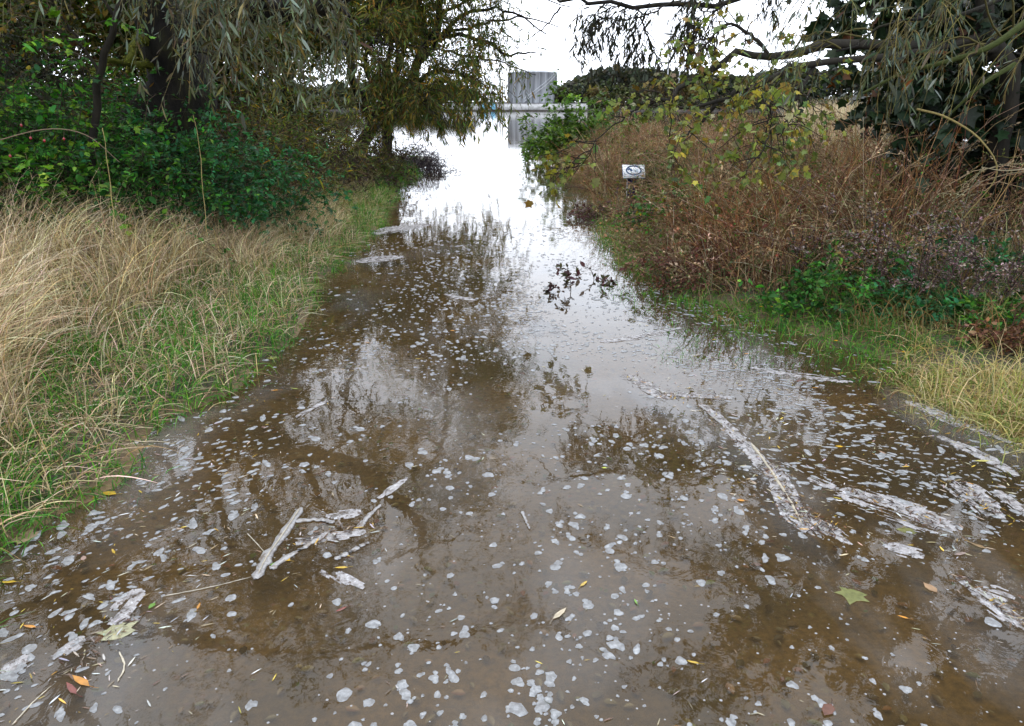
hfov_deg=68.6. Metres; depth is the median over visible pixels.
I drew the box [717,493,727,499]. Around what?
foam fleck
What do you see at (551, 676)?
foam fleck
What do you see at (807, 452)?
foam fleck
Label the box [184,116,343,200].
bramble thicket
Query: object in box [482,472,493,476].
foam fleck
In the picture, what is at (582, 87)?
tree
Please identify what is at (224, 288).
grass thatch
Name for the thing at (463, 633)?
foam fleck
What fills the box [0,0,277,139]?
backing tree
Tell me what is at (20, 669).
foam flecks
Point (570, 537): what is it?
foam fleck
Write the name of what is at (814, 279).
nettle clump
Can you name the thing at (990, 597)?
bleached stalk
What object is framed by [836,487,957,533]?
foam patch
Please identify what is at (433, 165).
dead shrub
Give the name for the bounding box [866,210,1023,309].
mugwort plant
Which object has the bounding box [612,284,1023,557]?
floating litter
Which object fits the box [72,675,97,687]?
fallen leaf
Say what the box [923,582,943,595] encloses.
fallen leaf
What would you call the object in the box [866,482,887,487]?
foam fleck
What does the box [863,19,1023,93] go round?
willow whip
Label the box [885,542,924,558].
foam patch
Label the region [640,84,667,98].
tree
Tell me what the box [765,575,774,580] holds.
foam fleck
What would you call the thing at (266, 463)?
foam fleck
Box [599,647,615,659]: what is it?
foam fleck
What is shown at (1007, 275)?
mugwort plant
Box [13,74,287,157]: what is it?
bramble thicket
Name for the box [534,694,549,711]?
foam fleck
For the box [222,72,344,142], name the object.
hedge bush
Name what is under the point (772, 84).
tree
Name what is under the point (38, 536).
foam fleck
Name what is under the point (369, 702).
foam fleck
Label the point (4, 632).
foam fleck
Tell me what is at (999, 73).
willow whip
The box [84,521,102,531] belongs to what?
foam fleck
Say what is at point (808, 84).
tree
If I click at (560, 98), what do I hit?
tree
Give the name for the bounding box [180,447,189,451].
foam fleck
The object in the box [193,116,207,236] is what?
dead stalk
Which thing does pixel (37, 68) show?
bramble shrub
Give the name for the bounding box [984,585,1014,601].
foam patch
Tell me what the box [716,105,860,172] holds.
scrub bush
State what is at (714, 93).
bank scrub
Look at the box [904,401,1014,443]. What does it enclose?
foam patch
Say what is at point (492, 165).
water
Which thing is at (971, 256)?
mugwort plant
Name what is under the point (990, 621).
foam fleck
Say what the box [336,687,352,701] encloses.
foam fleck
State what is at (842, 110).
reed bed
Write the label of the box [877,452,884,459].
foam fleck
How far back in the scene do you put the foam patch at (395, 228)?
10.32 m
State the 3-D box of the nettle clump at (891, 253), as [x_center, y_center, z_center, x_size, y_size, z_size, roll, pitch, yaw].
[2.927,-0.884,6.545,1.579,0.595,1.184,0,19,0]
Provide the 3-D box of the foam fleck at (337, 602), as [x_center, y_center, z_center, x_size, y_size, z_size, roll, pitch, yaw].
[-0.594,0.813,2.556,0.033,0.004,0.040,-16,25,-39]
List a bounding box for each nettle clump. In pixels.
[737,244,899,332]
[766,224,923,296]
[769,196,946,261]
[842,265,987,328]
[901,231,1023,290]
[946,280,1023,343]
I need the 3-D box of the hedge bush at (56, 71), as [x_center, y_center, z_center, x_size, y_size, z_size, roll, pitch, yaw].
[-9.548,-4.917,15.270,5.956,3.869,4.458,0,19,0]
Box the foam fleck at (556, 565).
[550,560,561,569]
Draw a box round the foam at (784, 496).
[30,370,1023,680]
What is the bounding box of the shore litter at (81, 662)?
[0,248,419,722]
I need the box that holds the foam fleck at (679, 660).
[675,656,687,664]
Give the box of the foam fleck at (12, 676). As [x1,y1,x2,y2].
[0,670,18,681]
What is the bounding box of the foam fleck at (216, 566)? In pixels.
[212,562,220,569]
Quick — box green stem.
[162,577,249,596]
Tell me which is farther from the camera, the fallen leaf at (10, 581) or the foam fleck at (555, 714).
the fallen leaf at (10, 581)
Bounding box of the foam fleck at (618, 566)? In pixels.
[614,559,624,571]
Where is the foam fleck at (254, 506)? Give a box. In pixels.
[251,503,257,509]
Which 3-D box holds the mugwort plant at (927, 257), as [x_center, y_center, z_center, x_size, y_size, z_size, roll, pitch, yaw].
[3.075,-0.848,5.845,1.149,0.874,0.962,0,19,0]
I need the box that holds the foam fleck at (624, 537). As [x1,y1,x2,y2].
[617,535,627,540]
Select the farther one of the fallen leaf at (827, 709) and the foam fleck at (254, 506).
the foam fleck at (254, 506)
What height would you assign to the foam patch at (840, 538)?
0.006 m
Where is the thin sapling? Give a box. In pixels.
[0,0,254,212]
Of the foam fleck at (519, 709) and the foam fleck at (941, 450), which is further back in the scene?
the foam fleck at (941, 450)
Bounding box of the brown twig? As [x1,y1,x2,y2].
[258,508,299,573]
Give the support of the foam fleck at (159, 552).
on the water
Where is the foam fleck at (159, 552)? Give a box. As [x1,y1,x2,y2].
[153,548,163,555]
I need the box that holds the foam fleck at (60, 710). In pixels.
[54,706,63,717]
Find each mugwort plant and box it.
[747,174,851,283]
[821,192,929,304]
[826,204,1006,306]
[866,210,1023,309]
[904,180,1023,305]
[921,224,1023,307]
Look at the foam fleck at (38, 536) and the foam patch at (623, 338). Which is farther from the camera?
the foam patch at (623, 338)
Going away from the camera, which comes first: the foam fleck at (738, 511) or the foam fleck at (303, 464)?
the foam fleck at (738, 511)
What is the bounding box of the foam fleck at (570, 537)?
[566,532,575,540]
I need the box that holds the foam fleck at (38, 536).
[29,530,41,540]
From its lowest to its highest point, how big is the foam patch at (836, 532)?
0.007 m
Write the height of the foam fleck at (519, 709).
0.004 m
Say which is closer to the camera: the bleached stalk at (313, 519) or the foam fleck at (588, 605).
the foam fleck at (588, 605)
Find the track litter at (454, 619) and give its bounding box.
[0,265,1015,725]
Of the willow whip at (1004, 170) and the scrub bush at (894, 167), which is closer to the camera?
the willow whip at (1004, 170)
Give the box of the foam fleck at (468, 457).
[465,455,472,459]
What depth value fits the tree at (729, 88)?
246.42 m
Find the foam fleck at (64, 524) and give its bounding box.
[56,520,68,529]
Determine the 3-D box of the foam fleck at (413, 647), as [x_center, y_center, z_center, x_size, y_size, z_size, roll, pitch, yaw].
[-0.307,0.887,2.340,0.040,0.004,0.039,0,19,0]
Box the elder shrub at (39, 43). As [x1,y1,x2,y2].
[0,0,197,236]
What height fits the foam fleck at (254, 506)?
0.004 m
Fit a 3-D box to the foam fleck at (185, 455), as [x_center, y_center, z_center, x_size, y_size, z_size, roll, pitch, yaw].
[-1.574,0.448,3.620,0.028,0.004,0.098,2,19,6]
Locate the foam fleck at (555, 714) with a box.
[550,709,561,718]
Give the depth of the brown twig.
2.91 m
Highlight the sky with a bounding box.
[30,0,1016,101]
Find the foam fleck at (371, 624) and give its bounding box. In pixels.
[365,620,377,627]
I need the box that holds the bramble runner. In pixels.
[0,128,118,161]
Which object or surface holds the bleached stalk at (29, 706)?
on the water
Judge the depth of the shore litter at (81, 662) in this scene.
2.89 m
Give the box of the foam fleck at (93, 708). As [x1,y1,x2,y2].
[89,702,97,712]
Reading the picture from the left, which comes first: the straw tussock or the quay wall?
the quay wall
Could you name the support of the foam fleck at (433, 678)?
on the water
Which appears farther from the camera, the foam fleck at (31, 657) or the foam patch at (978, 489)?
the foam patch at (978, 489)
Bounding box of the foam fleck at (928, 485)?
[922,481,932,488]
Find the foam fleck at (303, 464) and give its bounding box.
[299,462,308,466]
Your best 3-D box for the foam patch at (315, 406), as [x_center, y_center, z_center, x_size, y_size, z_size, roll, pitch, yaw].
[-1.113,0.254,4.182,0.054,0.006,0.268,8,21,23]
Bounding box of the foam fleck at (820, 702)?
[811,694,826,707]
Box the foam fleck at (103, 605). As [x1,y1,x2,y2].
[97,601,108,608]
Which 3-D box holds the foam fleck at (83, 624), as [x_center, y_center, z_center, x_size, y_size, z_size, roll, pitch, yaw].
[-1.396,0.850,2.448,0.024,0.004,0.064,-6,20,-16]
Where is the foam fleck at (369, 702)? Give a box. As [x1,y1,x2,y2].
[363,698,374,706]
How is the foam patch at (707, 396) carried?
on the water
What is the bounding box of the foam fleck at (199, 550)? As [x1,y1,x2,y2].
[192,546,205,553]
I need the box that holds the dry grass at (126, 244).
[0,149,384,481]
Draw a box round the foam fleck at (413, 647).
[407,644,419,651]
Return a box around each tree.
[0,0,122,129]
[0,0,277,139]
[13,3,111,100]
[19,0,373,189]
[60,8,338,119]
[73,19,370,105]
[81,0,292,133]
[237,0,376,134]
[322,0,454,149]
[323,80,351,98]
[554,86,581,102]
[570,81,589,102]
[581,85,609,102]
[595,78,615,95]
[610,83,638,100]
[628,77,645,97]
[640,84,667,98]
[674,83,698,100]
[716,81,739,96]
[728,75,759,97]
[762,79,791,96]
[785,0,1023,220]
[795,76,825,100]
[799,1,1023,124]
[832,0,1023,122]
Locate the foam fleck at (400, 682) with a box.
[396,679,406,687]
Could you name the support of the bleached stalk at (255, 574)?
on the water
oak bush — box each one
[517,66,651,160]
[518,130,548,150]
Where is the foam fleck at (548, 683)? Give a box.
[544,680,554,686]
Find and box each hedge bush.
[0,7,118,161]
[14,34,127,119]
[27,34,237,126]
[193,70,305,166]
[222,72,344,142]
[222,79,352,147]
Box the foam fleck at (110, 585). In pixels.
[105,580,114,589]
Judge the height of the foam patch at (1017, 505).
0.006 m
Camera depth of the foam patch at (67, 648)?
2.34 m
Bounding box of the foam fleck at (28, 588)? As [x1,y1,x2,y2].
[25,584,34,591]
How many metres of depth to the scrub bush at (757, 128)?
9.33 m
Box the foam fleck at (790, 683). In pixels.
[786,680,798,688]
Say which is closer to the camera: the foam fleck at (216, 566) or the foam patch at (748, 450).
the foam fleck at (216, 566)
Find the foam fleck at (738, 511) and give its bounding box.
[733,506,743,514]
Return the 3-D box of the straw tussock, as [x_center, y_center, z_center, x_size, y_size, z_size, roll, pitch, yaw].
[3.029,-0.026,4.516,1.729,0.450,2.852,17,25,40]
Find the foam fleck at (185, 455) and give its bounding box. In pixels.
[179,452,190,459]
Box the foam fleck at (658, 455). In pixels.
[654,453,663,457]
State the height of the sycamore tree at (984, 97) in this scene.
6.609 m
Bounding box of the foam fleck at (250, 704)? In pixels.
[245,700,257,710]
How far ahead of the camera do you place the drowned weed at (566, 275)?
6.82 m
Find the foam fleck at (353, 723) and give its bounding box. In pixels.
[348,721,361,725]
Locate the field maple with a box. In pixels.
[523,0,1020,241]
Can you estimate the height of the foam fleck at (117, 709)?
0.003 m
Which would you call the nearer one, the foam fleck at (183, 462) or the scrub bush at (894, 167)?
the foam fleck at (183, 462)
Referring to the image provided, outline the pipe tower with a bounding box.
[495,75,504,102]
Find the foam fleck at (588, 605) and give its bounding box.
[582,599,593,608]
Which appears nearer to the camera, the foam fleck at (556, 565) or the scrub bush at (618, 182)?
the foam fleck at (556, 565)
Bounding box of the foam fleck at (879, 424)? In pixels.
[870,421,885,426]
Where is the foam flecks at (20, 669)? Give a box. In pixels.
[0,225,1023,725]
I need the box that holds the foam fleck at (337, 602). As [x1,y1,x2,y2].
[332,598,340,605]
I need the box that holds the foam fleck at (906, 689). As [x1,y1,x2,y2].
[898,686,912,693]
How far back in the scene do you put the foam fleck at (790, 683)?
2.19 m
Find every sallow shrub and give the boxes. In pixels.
[26,3,390,190]
[36,37,378,231]
[203,83,401,216]
[217,57,423,200]
[278,66,430,189]
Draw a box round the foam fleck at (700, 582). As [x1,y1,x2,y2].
[696,579,705,586]
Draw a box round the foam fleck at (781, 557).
[775,554,790,561]
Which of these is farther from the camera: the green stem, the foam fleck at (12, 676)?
the green stem
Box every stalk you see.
[13,686,50,723]
[102,128,116,247]
[117,652,124,681]
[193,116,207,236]
[251,507,302,579]
[269,530,330,569]
[295,517,334,523]
[334,542,368,559]
[356,504,380,527]
[521,511,529,528]
[698,404,758,450]
[751,443,802,523]
[842,455,893,473]
[974,588,1021,619]
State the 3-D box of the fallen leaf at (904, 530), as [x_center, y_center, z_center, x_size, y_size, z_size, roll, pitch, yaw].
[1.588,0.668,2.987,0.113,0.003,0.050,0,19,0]
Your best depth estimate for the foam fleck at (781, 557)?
2.80 m
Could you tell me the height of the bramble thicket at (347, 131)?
2.156 m
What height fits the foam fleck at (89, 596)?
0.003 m
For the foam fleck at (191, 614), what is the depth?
2.49 m
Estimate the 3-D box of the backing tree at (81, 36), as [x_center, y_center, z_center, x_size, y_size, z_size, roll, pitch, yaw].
[-12.033,-8.870,17.323,11.186,8.093,9.100,0,19,0]
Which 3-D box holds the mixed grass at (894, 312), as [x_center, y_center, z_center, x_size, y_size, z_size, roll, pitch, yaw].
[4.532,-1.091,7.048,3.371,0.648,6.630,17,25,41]
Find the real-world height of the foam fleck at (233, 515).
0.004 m
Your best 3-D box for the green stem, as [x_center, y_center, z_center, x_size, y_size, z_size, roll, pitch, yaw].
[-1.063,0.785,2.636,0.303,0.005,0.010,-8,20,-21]
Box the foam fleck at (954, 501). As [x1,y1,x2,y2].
[949,498,958,503]
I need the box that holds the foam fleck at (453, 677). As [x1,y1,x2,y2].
[446,669,458,682]
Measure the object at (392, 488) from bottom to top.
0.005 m
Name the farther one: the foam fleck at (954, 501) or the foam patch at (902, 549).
the foam fleck at (954, 501)
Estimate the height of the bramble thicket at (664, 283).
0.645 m
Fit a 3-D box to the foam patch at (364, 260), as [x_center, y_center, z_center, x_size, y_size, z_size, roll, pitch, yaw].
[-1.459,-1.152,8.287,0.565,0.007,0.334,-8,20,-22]
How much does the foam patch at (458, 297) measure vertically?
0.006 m
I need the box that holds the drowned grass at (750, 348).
[595,281,991,394]
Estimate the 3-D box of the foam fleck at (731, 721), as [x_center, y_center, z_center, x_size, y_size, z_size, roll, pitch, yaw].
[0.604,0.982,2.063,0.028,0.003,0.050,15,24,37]
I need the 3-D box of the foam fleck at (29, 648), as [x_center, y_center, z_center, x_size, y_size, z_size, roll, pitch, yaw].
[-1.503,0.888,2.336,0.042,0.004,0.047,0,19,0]
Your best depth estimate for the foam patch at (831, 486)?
3.34 m
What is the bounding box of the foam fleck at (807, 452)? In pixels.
[804,449,811,455]
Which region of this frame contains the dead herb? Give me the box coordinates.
[534,55,1023,300]
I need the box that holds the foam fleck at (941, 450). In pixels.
[937,446,945,453]
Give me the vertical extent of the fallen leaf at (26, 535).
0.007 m
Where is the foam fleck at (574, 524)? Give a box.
[568,522,578,527]
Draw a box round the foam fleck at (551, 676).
[545,671,556,681]
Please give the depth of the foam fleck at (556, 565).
2.75 m
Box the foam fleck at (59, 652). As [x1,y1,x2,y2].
[53,648,63,659]
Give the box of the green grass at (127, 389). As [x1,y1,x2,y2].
[0,160,423,683]
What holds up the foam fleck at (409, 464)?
on the water
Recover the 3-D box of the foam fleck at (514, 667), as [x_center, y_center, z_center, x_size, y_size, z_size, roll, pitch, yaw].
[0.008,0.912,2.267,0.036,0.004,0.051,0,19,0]
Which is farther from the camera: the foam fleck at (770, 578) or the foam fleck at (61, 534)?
the foam fleck at (61, 534)
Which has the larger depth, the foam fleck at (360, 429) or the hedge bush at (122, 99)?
the hedge bush at (122, 99)
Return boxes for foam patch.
[0,654,29,672]
[52,635,86,658]
[106,588,145,624]
[295,400,327,417]
[295,529,365,545]
[320,569,364,588]
[326,509,360,519]
[355,255,402,262]
[371,223,428,234]
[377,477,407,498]
[444,294,474,300]
[601,327,680,342]
[627,375,671,398]
[667,392,732,400]
[700,404,775,476]
[750,367,852,382]
[765,466,812,531]
[783,506,843,535]
[800,511,852,544]
[807,477,837,490]
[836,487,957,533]
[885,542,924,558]
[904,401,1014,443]
[937,435,1018,476]
[946,479,1011,518]
[956,577,1023,629]
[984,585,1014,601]
[991,490,1023,515]
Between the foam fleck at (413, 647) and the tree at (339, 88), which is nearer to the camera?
the foam fleck at (413, 647)
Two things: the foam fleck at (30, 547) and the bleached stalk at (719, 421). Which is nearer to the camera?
the foam fleck at (30, 547)
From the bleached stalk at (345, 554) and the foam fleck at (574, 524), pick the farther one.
the foam fleck at (574, 524)
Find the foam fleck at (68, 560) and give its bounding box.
[62,556,73,564]
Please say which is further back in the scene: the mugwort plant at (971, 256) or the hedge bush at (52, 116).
the hedge bush at (52, 116)
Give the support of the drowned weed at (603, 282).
in the water
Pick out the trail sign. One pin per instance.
(627, 170)
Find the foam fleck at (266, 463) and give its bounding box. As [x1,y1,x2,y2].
[262,460,270,466]
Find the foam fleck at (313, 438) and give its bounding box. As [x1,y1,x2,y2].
[308,436,319,440]
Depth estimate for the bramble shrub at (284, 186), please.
8.63 m
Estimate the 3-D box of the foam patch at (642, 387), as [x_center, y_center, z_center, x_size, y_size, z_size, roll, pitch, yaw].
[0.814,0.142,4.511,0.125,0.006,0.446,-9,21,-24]
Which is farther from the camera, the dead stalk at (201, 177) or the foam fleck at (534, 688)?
the dead stalk at (201, 177)
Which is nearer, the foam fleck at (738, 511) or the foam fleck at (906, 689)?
the foam fleck at (906, 689)
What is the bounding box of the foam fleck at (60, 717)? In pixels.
[56,711,65,721]
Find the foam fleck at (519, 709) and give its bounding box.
[509,702,527,716]
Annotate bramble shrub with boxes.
[0,20,119,255]
[0,27,262,229]
[0,49,228,260]
[0,64,265,270]
[2,34,319,244]
[109,110,357,242]
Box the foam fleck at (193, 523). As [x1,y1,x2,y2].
[189,517,196,528]
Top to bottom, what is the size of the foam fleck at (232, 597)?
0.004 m
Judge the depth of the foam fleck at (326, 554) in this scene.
2.82 m
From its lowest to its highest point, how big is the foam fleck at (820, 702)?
0.004 m
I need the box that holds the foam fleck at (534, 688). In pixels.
[527,681,541,692]
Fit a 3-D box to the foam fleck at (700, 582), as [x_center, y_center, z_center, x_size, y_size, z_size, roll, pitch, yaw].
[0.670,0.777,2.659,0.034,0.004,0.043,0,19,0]
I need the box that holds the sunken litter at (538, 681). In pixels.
[0,315,1023,725]
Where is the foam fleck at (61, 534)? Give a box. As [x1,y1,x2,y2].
[57,531,66,538]
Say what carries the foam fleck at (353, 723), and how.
on the water
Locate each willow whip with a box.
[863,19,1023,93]
[916,108,997,217]
[948,62,1016,114]
[981,167,1023,170]
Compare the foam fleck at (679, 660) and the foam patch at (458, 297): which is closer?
the foam fleck at (679, 660)
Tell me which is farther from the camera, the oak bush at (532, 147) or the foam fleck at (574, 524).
the oak bush at (532, 147)
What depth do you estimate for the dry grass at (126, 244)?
5.69 m
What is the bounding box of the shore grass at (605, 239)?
[585,200,935,377]
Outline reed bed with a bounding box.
[776,97,889,167]
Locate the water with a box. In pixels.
[30,111,1022,725]
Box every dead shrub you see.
[369,129,446,168]
[399,144,461,173]
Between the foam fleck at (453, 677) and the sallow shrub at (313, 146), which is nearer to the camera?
the foam fleck at (453, 677)
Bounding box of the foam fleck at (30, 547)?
[21,545,37,554]
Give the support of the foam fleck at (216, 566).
on the water
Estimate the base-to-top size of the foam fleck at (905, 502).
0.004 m
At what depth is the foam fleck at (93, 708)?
2.10 m
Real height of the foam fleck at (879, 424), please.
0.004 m
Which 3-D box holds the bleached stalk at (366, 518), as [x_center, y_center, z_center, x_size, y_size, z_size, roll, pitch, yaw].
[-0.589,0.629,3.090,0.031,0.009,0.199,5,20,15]
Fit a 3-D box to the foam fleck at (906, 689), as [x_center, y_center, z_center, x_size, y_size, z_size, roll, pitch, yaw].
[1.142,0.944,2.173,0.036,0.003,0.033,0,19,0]
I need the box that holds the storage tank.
[507,68,556,102]
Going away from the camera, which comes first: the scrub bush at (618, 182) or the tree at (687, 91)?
the scrub bush at (618, 182)
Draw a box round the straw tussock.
[861,285,1023,458]
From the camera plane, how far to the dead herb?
7.44 m
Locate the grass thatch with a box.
[0,181,401,643]
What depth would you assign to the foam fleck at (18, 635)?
2.38 m
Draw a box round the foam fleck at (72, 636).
[68,632,78,646]
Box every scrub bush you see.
[579,126,690,175]
[598,129,724,203]
[612,191,717,233]
[621,168,799,255]
[652,120,848,220]
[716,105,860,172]
[749,114,999,235]
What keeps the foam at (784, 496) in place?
on the water
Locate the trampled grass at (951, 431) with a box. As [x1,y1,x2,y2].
[842,355,1023,502]
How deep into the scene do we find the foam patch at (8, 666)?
2.27 m
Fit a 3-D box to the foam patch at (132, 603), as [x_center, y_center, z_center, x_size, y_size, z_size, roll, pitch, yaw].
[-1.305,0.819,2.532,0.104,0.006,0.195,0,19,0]
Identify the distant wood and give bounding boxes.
[128,63,878,104]
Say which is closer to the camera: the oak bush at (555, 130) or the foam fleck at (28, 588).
the foam fleck at (28, 588)
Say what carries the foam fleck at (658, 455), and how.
on the water
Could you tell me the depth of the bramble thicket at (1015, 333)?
4.94 m
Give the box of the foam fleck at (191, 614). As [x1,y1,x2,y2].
[186,608,196,621]
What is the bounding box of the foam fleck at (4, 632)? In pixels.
[0,628,8,636]
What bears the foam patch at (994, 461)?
on the water
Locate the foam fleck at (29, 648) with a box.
[21,644,36,653]
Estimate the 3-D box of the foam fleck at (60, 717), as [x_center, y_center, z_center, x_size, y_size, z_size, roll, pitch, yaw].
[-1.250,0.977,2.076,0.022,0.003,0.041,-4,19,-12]
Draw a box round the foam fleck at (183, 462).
[179,460,188,466]
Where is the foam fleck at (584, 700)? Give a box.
[579,697,589,705]
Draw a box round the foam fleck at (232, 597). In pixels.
[225,594,235,601]
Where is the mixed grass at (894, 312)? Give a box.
[782,204,1023,366]
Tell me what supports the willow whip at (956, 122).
attached to the willow at (941, 9)
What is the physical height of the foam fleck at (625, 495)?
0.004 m
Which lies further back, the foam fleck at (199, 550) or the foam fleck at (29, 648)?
the foam fleck at (199, 550)
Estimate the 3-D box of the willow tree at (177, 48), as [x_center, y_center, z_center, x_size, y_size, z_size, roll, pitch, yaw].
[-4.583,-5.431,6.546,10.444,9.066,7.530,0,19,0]
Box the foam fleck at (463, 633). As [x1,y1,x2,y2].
[459,625,469,637]
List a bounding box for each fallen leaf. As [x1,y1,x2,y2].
[2,580,23,582]
[8,527,39,543]
[66,682,82,696]
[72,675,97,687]
[97,620,138,644]
[103,491,121,494]
[550,608,565,622]
[822,698,834,714]
[834,585,868,603]
[897,528,926,533]
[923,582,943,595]
[968,541,992,550]
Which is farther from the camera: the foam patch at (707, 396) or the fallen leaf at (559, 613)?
the foam patch at (707, 396)
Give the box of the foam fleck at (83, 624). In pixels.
[79,618,88,629]
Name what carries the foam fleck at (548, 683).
on the water
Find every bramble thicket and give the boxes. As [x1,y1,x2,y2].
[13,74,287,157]
[122,71,363,167]
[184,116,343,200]
[215,118,394,197]
[284,116,418,202]
[286,112,431,183]
[566,192,637,225]
[619,222,778,296]
[948,295,1023,360]
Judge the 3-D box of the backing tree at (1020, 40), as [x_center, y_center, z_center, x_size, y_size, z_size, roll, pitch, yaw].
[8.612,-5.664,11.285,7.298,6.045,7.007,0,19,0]
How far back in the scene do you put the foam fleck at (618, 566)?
2.75 m
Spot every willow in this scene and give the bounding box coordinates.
[277,0,569,159]
[522,0,926,203]
[719,0,1023,127]
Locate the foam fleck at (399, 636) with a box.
[393,632,403,640]
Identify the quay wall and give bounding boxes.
[301,103,784,110]
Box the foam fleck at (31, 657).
[27,653,34,660]
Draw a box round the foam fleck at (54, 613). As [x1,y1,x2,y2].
[48,608,61,617]
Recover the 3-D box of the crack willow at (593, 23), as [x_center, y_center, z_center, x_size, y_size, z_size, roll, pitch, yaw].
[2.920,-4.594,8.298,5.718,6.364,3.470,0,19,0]
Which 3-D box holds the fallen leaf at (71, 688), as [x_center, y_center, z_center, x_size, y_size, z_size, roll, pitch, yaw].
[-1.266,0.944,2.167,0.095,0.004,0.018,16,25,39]
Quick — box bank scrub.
[222,91,869,109]
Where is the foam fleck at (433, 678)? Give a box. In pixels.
[428,670,438,683]
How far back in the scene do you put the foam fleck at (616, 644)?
2.35 m
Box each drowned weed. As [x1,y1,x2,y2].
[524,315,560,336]
[538,263,597,308]
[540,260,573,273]
[571,261,619,291]
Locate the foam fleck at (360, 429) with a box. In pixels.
[353,426,364,430]
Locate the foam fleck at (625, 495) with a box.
[621,490,630,498]
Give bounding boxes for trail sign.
[622,165,645,204]
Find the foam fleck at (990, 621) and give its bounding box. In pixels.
[984,617,1001,626]
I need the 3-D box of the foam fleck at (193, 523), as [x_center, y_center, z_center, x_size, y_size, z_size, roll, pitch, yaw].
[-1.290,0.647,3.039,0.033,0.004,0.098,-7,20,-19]
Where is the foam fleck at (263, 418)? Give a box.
[260,414,265,421]
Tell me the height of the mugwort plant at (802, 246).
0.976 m
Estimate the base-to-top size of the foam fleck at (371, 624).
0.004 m
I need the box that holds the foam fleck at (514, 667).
[509,659,519,670]
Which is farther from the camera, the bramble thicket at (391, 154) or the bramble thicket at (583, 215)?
the bramble thicket at (391, 154)
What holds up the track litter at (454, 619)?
on the water
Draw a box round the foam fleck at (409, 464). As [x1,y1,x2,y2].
[405,462,413,467]
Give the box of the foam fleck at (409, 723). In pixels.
[403,720,416,725]
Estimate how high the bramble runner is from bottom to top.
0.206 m
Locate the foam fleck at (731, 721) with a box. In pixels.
[725,714,737,725]
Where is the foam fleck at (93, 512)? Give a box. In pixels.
[88,510,98,515]
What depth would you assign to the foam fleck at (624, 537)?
2.93 m
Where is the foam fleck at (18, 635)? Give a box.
[1,633,24,642]
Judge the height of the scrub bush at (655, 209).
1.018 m
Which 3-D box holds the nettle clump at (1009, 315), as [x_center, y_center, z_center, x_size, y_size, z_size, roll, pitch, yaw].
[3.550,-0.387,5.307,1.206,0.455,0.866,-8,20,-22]
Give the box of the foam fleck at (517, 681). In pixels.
[511,677,524,686]
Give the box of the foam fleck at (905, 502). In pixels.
[895,498,913,505]
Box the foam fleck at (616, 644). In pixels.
[606,635,624,650]
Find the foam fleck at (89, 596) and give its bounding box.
[82,593,94,599]
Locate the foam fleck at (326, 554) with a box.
[322,552,331,557]
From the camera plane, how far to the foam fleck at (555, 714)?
2.08 m
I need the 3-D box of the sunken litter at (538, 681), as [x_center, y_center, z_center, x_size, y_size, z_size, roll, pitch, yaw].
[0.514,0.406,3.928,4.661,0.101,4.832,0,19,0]
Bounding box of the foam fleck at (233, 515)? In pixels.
[228,510,238,520]
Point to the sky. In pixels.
(555, 55)
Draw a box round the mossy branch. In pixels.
[87,32,154,74]
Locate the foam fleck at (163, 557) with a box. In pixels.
[160,554,166,561]
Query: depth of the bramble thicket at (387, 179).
14.03 m
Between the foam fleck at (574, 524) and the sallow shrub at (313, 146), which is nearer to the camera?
the foam fleck at (574, 524)
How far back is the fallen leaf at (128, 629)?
2.41 m
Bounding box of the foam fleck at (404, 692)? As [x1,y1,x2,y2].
[397,683,410,699]
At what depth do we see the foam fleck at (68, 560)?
2.78 m
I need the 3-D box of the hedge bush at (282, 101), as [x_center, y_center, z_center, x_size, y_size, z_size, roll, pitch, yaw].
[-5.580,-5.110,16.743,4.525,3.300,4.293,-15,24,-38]
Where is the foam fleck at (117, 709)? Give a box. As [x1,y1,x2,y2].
[112,705,122,713]

